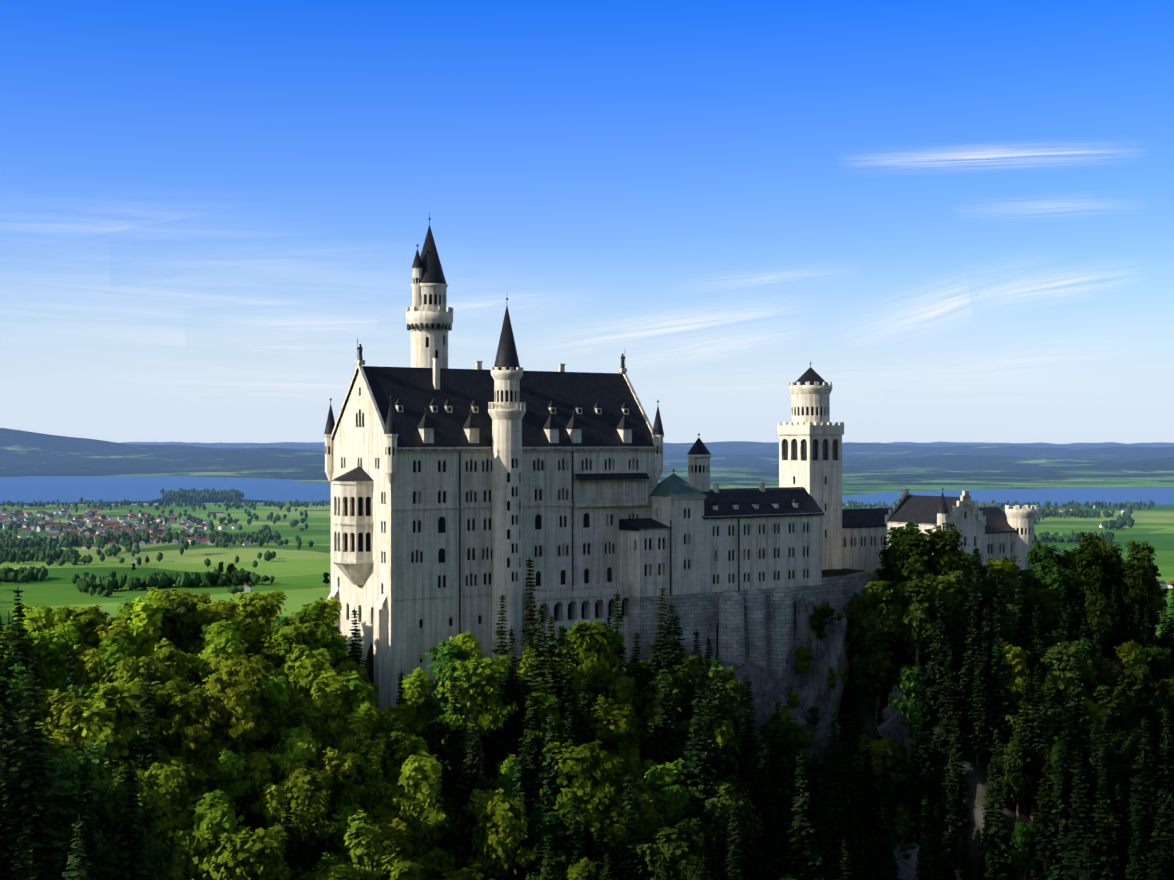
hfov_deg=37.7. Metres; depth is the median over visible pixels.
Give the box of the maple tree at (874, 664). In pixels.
[849,619,900,739]
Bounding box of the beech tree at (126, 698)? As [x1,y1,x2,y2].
[96,678,168,765]
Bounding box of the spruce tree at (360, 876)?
[355,870,363,879]
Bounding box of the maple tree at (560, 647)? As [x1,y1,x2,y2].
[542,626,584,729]
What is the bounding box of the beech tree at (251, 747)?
[211,719,257,772]
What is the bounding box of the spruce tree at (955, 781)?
[939,712,971,843]
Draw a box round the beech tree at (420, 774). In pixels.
[388,748,450,858]
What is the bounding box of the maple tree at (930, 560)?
[918,534,935,569]
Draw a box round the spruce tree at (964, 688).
[954,615,991,754]
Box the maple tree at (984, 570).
[965,553,994,595]
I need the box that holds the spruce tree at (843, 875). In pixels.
[838,838,851,879]
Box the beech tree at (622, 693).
[605,671,645,741]
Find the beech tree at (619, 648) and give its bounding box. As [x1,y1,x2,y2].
[604,630,626,676]
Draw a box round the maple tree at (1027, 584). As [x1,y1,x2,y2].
[1017,575,1038,624]
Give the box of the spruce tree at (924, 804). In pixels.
[917,796,939,878]
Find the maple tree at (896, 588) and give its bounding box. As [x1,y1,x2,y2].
[886,584,904,654]
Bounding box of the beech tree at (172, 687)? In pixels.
[143,677,201,756]
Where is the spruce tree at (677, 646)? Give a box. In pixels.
[671,632,679,664]
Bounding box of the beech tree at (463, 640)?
[435,630,492,686]
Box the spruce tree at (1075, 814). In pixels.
[1062,762,1091,878]
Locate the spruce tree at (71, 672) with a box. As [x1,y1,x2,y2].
[64,650,79,694]
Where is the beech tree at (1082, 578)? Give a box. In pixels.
[1070,576,1086,605]
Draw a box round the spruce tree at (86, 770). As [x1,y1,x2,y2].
[63,760,103,879]
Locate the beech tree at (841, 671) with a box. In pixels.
[838,667,847,705]
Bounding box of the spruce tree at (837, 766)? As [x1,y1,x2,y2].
[821,708,854,837]
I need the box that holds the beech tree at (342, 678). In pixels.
[336,666,360,700]
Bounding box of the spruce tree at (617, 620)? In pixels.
[610,590,629,676]
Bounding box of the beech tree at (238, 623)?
[231,608,245,635]
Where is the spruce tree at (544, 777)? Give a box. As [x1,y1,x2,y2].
[530,714,572,839]
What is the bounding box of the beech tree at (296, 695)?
[285,687,314,713]
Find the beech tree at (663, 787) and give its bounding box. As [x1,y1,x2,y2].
[632,758,703,828]
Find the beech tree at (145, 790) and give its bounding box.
[109,770,157,847]
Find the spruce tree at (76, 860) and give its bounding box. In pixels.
[62,814,90,879]
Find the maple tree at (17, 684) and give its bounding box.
[0,664,42,722]
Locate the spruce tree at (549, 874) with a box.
[537,832,559,879]
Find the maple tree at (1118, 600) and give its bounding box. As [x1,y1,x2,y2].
[1109,557,1126,613]
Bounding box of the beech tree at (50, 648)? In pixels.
[27,626,80,693]
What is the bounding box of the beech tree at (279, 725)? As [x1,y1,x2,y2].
[263,716,297,786]
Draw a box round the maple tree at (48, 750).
[25,736,58,770]
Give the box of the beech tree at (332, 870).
[311,853,354,879]
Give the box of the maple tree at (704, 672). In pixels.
[683,664,724,698]
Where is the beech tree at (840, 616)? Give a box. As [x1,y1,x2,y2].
[836,613,847,628]
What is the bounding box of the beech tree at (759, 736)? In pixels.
[735,730,768,776]
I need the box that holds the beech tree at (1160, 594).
[1152,581,1168,645]
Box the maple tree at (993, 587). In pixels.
[981,576,1010,620]
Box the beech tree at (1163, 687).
[1153,677,1173,705]
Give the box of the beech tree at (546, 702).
[524,681,580,775]
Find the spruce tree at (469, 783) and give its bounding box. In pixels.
[448,709,489,859]
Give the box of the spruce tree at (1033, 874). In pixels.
[1030,863,1037,879]
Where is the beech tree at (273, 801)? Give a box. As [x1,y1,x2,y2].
[260,779,297,849]
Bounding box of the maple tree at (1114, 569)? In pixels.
[1095,539,1127,629]
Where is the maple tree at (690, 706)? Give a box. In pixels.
[685,703,725,744]
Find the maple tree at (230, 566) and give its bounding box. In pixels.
[226,563,234,572]
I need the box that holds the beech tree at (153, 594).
[144,587,206,646]
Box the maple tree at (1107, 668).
[1094,656,1122,685]
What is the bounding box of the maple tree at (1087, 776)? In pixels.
[1045,751,1098,815]
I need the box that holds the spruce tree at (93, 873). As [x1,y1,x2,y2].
[76,782,107,879]
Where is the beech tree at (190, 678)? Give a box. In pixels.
[183,662,197,683]
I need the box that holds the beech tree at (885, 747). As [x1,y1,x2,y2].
[849,735,908,809]
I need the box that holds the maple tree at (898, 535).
[874,521,922,581]
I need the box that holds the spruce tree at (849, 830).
[836,809,859,879]
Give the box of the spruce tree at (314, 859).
[294,758,324,873]
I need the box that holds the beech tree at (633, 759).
[613,741,645,793]
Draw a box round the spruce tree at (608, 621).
[606,617,612,627]
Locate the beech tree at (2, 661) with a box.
[0,630,35,669]
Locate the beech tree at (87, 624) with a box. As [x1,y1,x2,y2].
[70,605,107,648]
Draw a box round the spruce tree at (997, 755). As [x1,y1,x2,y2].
[985,727,1007,799]
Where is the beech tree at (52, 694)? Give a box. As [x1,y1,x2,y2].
[45,690,75,729]
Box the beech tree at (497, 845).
[457,789,536,879]
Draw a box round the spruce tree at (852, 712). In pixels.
[828,605,860,743]
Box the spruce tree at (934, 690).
[923,589,958,719]
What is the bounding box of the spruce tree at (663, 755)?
[644,659,683,808]
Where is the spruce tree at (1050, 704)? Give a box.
[1042,668,1063,738]
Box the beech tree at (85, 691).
[58,682,110,702]
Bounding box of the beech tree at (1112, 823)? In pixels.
[1086,809,1128,863]
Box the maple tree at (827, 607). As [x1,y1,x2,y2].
[819,601,831,622]
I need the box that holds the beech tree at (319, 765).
[311,760,339,855]
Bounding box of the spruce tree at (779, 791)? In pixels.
[761,696,794,854]
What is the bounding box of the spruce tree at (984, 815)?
[975,763,994,873]
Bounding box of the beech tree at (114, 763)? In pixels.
[91,753,136,782]
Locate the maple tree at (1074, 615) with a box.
[1052,604,1084,641]
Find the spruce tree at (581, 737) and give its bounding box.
[575,672,594,837]
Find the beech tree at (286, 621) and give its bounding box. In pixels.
[278,617,292,627]
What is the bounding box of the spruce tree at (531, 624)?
[517,556,544,697]
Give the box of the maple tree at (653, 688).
[635,665,693,743]
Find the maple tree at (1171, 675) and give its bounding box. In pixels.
[1164,671,1173,679]
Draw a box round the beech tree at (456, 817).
[426,796,466,869]
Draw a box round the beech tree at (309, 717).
[287,704,337,767]
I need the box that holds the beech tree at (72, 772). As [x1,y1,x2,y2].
[35,741,120,797]
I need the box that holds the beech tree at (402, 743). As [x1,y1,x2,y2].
[385,721,441,799]
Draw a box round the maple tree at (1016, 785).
[997,741,1033,821]
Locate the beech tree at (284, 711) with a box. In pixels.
[257,684,310,783]
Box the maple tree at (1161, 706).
[1147,696,1173,766]
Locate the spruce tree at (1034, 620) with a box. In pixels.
[1027,613,1037,664]
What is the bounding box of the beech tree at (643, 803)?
[627,778,666,869]
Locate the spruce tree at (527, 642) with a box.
[518,636,531,736]
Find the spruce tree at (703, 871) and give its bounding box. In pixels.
[697,852,709,879]
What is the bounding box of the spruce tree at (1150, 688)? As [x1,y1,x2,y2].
[1145,662,1155,707]
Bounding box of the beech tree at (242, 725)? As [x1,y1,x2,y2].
[208,654,279,820]
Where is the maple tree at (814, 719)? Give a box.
[806,707,821,736]
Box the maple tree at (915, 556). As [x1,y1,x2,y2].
[890,527,938,584]
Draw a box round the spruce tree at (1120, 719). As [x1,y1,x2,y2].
[1114,690,1124,732]
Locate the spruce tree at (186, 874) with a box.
[182,859,192,879]
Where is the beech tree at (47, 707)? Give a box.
[15,689,58,736]
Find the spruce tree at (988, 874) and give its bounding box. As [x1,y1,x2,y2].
[984,848,993,879]
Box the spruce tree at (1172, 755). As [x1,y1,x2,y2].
[1153,725,1173,807]
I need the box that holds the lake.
[0,476,1173,505]
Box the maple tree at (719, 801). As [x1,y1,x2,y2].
[700,775,762,866]
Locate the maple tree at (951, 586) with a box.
[932,570,974,678]
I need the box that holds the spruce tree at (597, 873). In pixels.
[594,860,601,879]
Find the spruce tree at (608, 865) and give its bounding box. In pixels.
[604,851,613,879]
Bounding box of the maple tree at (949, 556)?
[927,521,973,578]
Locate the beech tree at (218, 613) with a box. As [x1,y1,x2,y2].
[198,598,241,655]
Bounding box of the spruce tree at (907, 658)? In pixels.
[898,641,927,665]
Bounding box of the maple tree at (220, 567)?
[217,561,223,572]
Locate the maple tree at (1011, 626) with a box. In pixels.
[989,611,1014,650]
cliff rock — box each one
[717,660,853,758]
[878,673,935,757]
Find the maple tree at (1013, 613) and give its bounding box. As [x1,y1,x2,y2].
[1000,604,1020,637]
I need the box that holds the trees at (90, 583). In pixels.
[0,488,1153,596]
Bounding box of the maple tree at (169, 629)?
[128,603,198,662]
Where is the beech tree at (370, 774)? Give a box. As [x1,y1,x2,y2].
[354,753,396,822]
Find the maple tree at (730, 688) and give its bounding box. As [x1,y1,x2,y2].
[694,665,745,739]
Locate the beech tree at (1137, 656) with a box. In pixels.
[1115,641,1155,695]
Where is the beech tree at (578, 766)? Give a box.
[537,740,623,852]
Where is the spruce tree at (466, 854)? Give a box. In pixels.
[459,836,474,871]
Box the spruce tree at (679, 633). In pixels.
[671,614,688,665]
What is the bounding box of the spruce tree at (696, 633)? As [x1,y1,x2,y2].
[691,628,701,662]
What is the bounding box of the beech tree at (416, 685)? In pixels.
[396,667,435,750]
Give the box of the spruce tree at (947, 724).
[933,649,967,771]
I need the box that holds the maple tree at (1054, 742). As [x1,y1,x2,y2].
[1037,732,1073,794]
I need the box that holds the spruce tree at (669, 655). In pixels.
[655,598,689,739]
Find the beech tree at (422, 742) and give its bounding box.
[390,729,432,768]
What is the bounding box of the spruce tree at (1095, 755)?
[1083,721,1103,823]
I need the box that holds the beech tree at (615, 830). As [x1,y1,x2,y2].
[589,793,640,879]
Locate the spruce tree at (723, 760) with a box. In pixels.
[705,655,745,797]
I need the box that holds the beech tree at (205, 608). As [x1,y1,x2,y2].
[192,599,225,653]
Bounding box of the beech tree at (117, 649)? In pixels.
[82,634,137,680]
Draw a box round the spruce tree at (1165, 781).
[1153,707,1173,834]
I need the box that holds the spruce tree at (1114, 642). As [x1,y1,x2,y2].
[1101,584,1125,662]
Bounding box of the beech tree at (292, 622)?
[285,616,297,626]
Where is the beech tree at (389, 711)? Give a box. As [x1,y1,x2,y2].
[375,704,415,731]
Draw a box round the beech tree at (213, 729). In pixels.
[189,671,260,739]
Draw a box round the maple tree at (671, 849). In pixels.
[636,820,717,879]
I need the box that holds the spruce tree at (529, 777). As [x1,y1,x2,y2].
[512,693,546,822]
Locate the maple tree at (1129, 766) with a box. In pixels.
[1083,745,1136,821]
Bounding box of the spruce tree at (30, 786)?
[0,649,74,879]
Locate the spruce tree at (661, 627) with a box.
[643,586,671,724]
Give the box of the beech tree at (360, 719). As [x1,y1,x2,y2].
[324,701,376,785]
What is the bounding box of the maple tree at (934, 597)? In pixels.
[906,579,961,671]
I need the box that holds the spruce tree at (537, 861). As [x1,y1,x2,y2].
[525,820,542,877]
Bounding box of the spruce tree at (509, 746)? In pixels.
[492,672,520,774]
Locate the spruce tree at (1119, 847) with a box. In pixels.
[1110,783,1134,877]
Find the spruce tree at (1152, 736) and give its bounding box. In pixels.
[1144,699,1162,805]
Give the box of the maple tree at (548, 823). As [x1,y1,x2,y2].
[517,810,571,877]
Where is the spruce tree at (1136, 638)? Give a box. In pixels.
[1130,605,1143,647]
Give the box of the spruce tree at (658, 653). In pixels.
[648,638,662,685]
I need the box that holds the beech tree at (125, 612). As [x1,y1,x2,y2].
[108,599,133,630]
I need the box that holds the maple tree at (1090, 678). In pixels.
[1072,654,1110,712]
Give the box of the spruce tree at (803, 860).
[784,753,825,879]
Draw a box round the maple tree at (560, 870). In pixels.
[515,849,572,879]
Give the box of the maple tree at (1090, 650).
[1074,638,1101,671]
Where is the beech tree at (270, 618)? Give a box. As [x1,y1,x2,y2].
[239,595,286,626]
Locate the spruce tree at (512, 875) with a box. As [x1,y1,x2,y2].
[504,762,530,879]
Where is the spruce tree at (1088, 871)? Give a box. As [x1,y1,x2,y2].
[1082,839,1094,879]
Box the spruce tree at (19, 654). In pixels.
[0,587,41,689]
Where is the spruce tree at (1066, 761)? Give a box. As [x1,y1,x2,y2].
[1051,695,1084,837]
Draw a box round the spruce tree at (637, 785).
[631,774,653,870]
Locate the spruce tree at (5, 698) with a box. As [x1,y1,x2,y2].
[0,614,48,859]
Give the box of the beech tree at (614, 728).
[584,695,644,793]
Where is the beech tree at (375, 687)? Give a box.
[360,665,379,703]
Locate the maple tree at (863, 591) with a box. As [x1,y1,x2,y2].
[857,589,874,624]
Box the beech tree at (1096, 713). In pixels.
[1075,697,1116,768]
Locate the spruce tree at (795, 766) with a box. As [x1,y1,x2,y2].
[788,741,811,834]
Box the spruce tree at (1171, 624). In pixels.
[1167,582,1173,658]
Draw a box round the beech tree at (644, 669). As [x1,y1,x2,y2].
[626,657,651,704]
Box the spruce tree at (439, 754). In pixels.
[430,699,448,788]
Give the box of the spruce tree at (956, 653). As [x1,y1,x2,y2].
[947,598,966,712]
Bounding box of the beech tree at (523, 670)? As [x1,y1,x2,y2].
[514,646,554,727]
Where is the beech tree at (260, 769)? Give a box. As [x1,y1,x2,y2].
[242,748,280,828]
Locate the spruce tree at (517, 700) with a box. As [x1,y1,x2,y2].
[506,626,528,765]
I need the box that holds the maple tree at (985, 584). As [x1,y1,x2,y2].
[977,576,994,614]
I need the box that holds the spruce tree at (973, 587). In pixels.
[961,567,980,644]
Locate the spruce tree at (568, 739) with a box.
[554,700,585,837]
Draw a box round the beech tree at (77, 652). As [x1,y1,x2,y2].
[62,644,84,671]
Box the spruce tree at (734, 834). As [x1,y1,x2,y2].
[720,807,743,879]
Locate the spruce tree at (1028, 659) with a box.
[1017,647,1035,712]
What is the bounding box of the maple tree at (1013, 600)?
[1007,597,1027,646]
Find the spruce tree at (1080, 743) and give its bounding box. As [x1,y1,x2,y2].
[1063,645,1093,816]
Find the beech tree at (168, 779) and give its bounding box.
[141,756,195,844]
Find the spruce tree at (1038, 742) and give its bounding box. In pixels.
[1013,665,1051,821]
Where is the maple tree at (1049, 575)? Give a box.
[1030,562,1080,639]
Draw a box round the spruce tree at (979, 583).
[959,561,989,665]
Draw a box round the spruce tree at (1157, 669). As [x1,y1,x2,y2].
[1152,655,1160,699]
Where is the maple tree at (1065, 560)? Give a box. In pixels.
[1053,549,1075,572]
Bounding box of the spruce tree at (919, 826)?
[915,794,932,850]
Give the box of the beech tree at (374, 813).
[362,776,406,822]
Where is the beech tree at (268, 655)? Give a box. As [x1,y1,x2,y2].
[247,630,290,675]
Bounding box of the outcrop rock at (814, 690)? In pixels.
[782,592,848,763]
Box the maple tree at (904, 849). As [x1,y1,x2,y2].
[890,841,915,858]
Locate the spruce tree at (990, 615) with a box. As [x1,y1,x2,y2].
[983,586,997,662]
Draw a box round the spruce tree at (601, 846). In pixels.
[593,819,607,875]
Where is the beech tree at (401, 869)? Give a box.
[379,849,423,879]
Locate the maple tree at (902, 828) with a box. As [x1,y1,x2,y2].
[876,804,917,849]
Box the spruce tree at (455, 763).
[441,665,470,805]
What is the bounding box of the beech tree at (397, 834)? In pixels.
[382,818,413,864]
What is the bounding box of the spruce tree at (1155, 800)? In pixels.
[1143,743,1158,816]
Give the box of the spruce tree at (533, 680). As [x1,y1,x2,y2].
[515,605,550,776]
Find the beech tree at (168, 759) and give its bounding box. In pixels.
[150,743,173,763]
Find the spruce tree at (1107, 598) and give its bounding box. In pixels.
[1100,557,1113,615]
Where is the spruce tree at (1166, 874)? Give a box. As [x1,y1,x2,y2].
[1145,787,1173,879]
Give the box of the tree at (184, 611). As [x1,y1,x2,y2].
[157,592,203,653]
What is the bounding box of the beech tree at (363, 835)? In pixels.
[344,809,388,879]
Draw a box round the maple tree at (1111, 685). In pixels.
[1099,682,1140,737]
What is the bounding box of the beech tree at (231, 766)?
[212,748,253,813]
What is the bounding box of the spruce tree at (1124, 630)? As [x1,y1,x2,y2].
[1110,586,1130,646]
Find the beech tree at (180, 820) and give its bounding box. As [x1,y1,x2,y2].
[162,807,202,879]
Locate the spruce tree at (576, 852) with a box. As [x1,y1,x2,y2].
[571,846,580,866]
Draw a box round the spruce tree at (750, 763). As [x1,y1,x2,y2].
[735,679,773,837]
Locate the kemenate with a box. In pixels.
[619,434,824,678]
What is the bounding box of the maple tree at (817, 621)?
[809,605,827,656]
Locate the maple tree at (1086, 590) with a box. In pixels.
[1076,579,1104,633]
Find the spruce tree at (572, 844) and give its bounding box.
[563,787,585,879]
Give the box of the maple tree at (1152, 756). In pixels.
[1140,740,1159,783]
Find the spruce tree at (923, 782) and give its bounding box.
[904,668,943,828]
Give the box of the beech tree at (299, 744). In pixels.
[270,724,321,782]
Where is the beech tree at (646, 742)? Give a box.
[635,701,676,760]
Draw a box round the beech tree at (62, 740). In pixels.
[46,726,91,762]
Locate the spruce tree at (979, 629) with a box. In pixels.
[956,548,991,705]
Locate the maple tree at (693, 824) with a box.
[670,817,717,875]
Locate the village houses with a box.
[0,502,1173,592]
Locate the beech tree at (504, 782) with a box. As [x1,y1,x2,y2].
[481,753,525,800]
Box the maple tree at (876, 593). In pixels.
[860,578,894,632]
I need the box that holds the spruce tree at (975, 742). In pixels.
[962,650,995,766]
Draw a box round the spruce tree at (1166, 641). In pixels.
[1157,598,1173,668]
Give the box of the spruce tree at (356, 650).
[345,606,368,676]
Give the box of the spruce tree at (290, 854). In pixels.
[281,791,302,876]
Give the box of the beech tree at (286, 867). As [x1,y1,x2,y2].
[280,860,294,878]
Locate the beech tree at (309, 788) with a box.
[263,762,341,869]
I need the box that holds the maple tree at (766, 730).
[759,721,786,762]
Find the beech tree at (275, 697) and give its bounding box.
[256,673,297,748]
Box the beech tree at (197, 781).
[173,759,228,817]
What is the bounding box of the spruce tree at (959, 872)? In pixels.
[955,865,963,879]
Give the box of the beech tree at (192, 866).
[170,829,225,879]
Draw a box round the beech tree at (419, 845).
[387,793,446,857]
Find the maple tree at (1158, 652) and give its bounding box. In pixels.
[1145,645,1171,681]
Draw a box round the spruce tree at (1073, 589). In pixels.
[1065,552,1086,645]
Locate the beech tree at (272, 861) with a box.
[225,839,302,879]
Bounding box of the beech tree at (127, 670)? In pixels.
[97,653,165,720]
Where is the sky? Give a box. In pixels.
[0,0,1173,443]
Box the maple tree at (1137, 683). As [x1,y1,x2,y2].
[1108,664,1157,739]
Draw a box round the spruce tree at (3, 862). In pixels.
[0,782,15,879]
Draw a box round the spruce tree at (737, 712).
[730,701,745,778]
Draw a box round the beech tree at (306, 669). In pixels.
[277,643,333,767]
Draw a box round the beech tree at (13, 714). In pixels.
[9,709,34,750]
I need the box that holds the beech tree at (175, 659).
[154,638,195,684]
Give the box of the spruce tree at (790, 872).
[786,814,801,876]
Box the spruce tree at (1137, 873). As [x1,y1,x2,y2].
[1123,806,1150,879]
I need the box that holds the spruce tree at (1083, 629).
[1078,616,1094,663]
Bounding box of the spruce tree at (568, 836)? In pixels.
[549,770,573,854]
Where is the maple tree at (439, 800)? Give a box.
[436,794,447,802]
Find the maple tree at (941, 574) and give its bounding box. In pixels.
[929,572,944,578]
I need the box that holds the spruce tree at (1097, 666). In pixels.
[1094,643,1105,702]
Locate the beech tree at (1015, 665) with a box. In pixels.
[993,638,1035,732]
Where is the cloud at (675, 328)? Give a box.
[584,315,749,341]
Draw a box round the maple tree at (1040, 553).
[1024,540,1062,589]
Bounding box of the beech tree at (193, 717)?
[163,686,220,780]
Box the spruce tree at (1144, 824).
[1135,813,1153,879]
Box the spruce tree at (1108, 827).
[1102,789,1118,879]
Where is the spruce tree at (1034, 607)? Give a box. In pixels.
[1027,578,1046,650]
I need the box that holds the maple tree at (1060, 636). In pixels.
[1043,630,1075,658]
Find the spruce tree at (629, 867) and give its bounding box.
[614,772,649,879]
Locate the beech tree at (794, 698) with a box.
[787,691,800,708]
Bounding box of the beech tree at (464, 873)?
[427,863,494,879]
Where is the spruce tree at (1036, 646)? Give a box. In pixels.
[1032,626,1041,658]
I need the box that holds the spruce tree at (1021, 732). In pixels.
[1010,675,1043,813]
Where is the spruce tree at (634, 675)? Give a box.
[630,633,646,755]
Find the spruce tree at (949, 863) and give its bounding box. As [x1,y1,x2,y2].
[933,788,961,879]
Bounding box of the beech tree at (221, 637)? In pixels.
[184,619,248,685]
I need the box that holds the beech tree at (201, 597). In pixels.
[170,588,222,604]
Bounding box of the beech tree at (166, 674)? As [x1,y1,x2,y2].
[152,664,190,721]
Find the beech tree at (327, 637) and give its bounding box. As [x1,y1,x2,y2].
[303,621,341,671]
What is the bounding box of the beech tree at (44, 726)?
[30,717,53,736]
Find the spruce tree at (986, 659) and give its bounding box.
[978,603,996,746]
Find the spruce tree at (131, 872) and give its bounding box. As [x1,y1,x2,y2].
[107,760,157,879]
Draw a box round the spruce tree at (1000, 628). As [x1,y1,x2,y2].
[987,574,1012,742]
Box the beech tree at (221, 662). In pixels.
[203,653,247,689]
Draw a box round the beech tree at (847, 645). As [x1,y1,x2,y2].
[844,641,849,673]
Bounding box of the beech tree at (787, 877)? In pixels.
[779,873,795,879]
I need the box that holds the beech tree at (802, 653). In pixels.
[794,644,812,687]
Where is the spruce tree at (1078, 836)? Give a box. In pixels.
[1059,749,1100,879]
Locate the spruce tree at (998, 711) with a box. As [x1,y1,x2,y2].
[983,635,1016,753]
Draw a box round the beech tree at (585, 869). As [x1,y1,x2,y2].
[565,857,597,879]
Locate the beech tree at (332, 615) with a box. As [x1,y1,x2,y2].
[320,596,341,632]
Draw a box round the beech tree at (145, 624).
[127,596,174,660]
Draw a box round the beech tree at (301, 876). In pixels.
[290,869,319,879]
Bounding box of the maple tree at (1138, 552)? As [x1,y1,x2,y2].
[1121,540,1160,635]
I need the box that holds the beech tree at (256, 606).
[232,589,286,630]
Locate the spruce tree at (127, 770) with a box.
[113,761,155,879]
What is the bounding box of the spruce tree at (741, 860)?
[724,793,748,879]
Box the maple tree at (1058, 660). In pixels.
[1029,640,1091,731]
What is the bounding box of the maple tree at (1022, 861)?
[1007,821,1042,879]
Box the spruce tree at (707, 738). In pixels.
[690,678,724,822]
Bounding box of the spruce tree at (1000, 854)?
[974,754,1017,879]
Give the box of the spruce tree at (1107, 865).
[1082,764,1120,879]
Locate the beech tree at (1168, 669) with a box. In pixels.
[1161,646,1173,678]
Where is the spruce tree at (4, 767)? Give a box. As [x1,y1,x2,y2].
[0,702,27,879]
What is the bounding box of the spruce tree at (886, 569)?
[875,537,893,590]
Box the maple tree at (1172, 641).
[1168,605,1173,668]
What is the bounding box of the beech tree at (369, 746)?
[347,731,399,817]
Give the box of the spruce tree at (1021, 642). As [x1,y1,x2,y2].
[1012,568,1036,672]
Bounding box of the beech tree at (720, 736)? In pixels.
[694,713,744,785]
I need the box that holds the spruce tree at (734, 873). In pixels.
[727,846,739,879]
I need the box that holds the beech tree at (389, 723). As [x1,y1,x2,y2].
[384,716,406,771]
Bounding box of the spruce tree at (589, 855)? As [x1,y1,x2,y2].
[582,775,617,876]
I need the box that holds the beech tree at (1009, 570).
[985,558,1025,597]
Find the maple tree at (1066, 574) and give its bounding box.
[1054,568,1085,607]
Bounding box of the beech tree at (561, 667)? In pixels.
[545,653,562,668]
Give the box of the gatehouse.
[710,487,1036,619]
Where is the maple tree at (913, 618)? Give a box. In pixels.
[888,573,939,698]
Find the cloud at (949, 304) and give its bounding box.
[901,286,1009,324]
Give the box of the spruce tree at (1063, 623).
[1055,573,1071,641]
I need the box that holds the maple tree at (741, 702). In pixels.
[735,683,747,715]
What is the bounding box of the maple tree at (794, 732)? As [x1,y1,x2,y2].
[782,717,816,788]
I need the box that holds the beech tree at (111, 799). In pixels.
[72,760,190,879]
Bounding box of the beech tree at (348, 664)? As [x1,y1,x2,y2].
[332,659,375,706]
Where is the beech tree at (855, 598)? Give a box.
[849,593,864,629]
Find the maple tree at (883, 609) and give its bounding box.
[874,593,904,657]
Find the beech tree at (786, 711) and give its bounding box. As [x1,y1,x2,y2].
[778,704,791,746]
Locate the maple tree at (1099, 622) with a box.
[1079,594,1116,667]
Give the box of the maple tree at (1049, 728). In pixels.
[1000,701,1061,754]
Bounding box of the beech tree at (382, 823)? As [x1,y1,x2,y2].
[371,814,412,854]
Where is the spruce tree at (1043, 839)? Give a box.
[1028,744,1066,876]
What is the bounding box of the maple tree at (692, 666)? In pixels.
[673,651,718,741]
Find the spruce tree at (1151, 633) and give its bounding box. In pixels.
[1140,567,1157,647]
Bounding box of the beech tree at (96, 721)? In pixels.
[57,693,140,780]
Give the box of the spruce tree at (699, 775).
[677,675,715,843]
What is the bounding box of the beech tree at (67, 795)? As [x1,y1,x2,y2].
[37,779,113,879]
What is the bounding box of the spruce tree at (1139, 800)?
[1124,715,1159,872]
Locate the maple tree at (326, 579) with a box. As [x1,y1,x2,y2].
[323,572,329,588]
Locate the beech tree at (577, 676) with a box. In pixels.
[548,663,595,728]
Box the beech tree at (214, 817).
[167,789,244,879]
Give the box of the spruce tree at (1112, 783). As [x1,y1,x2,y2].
[1091,715,1124,825]
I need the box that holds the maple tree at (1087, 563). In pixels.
[1069,542,1112,636]
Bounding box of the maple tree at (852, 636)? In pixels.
[843,599,865,674]
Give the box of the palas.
[324,211,663,723]
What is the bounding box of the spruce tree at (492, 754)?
[484,663,515,767]
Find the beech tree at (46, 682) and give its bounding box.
[0,622,56,695]
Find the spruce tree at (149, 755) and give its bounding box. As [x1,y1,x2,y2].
[131,662,161,772]
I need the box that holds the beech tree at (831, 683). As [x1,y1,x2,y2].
[826,668,836,701]
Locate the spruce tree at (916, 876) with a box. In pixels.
[913,850,923,879]
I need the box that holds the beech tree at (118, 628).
[96,616,142,656]
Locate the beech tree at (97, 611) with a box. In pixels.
[59,604,121,648]
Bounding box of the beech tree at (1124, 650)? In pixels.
[1113,639,1138,673]
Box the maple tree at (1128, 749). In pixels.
[1110,727,1158,826]
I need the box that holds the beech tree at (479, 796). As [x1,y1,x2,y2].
[460,788,515,879]
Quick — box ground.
[0,428,1173,879]
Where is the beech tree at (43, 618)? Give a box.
[11,603,83,664]
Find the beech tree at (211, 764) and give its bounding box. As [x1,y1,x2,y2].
[199,736,234,793]
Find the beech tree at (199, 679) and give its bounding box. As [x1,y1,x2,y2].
[189,651,206,688]
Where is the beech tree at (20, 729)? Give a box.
[4,719,44,829]
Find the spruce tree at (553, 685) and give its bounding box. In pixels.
[536,616,565,773]
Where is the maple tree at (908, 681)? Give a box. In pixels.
[890,664,928,763]
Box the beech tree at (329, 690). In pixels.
[310,669,367,750]
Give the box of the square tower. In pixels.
[777,360,843,569]
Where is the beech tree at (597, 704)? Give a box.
[587,668,614,714]
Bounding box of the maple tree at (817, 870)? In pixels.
[790,839,833,873]
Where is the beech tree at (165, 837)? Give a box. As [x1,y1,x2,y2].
[147,816,178,878]
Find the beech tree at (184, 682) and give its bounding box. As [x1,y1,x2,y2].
[171,674,192,696]
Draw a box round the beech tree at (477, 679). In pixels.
[435,655,518,793]
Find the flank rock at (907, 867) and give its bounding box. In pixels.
[867,842,936,879]
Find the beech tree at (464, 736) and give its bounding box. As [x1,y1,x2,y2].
[439,688,493,792]
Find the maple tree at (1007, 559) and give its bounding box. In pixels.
[989,556,1020,578]
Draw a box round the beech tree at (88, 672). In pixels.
[67,644,112,686]
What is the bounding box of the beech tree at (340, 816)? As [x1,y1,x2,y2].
[320,803,383,867]
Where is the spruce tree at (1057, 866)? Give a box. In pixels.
[1039,776,1071,879]
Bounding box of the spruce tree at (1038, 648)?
[1029,604,1048,715]
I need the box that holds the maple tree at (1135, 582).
[1115,559,1155,635]
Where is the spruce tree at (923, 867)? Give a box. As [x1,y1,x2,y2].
[915,819,935,879]
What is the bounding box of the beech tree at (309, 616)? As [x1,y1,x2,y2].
[291,597,335,662]

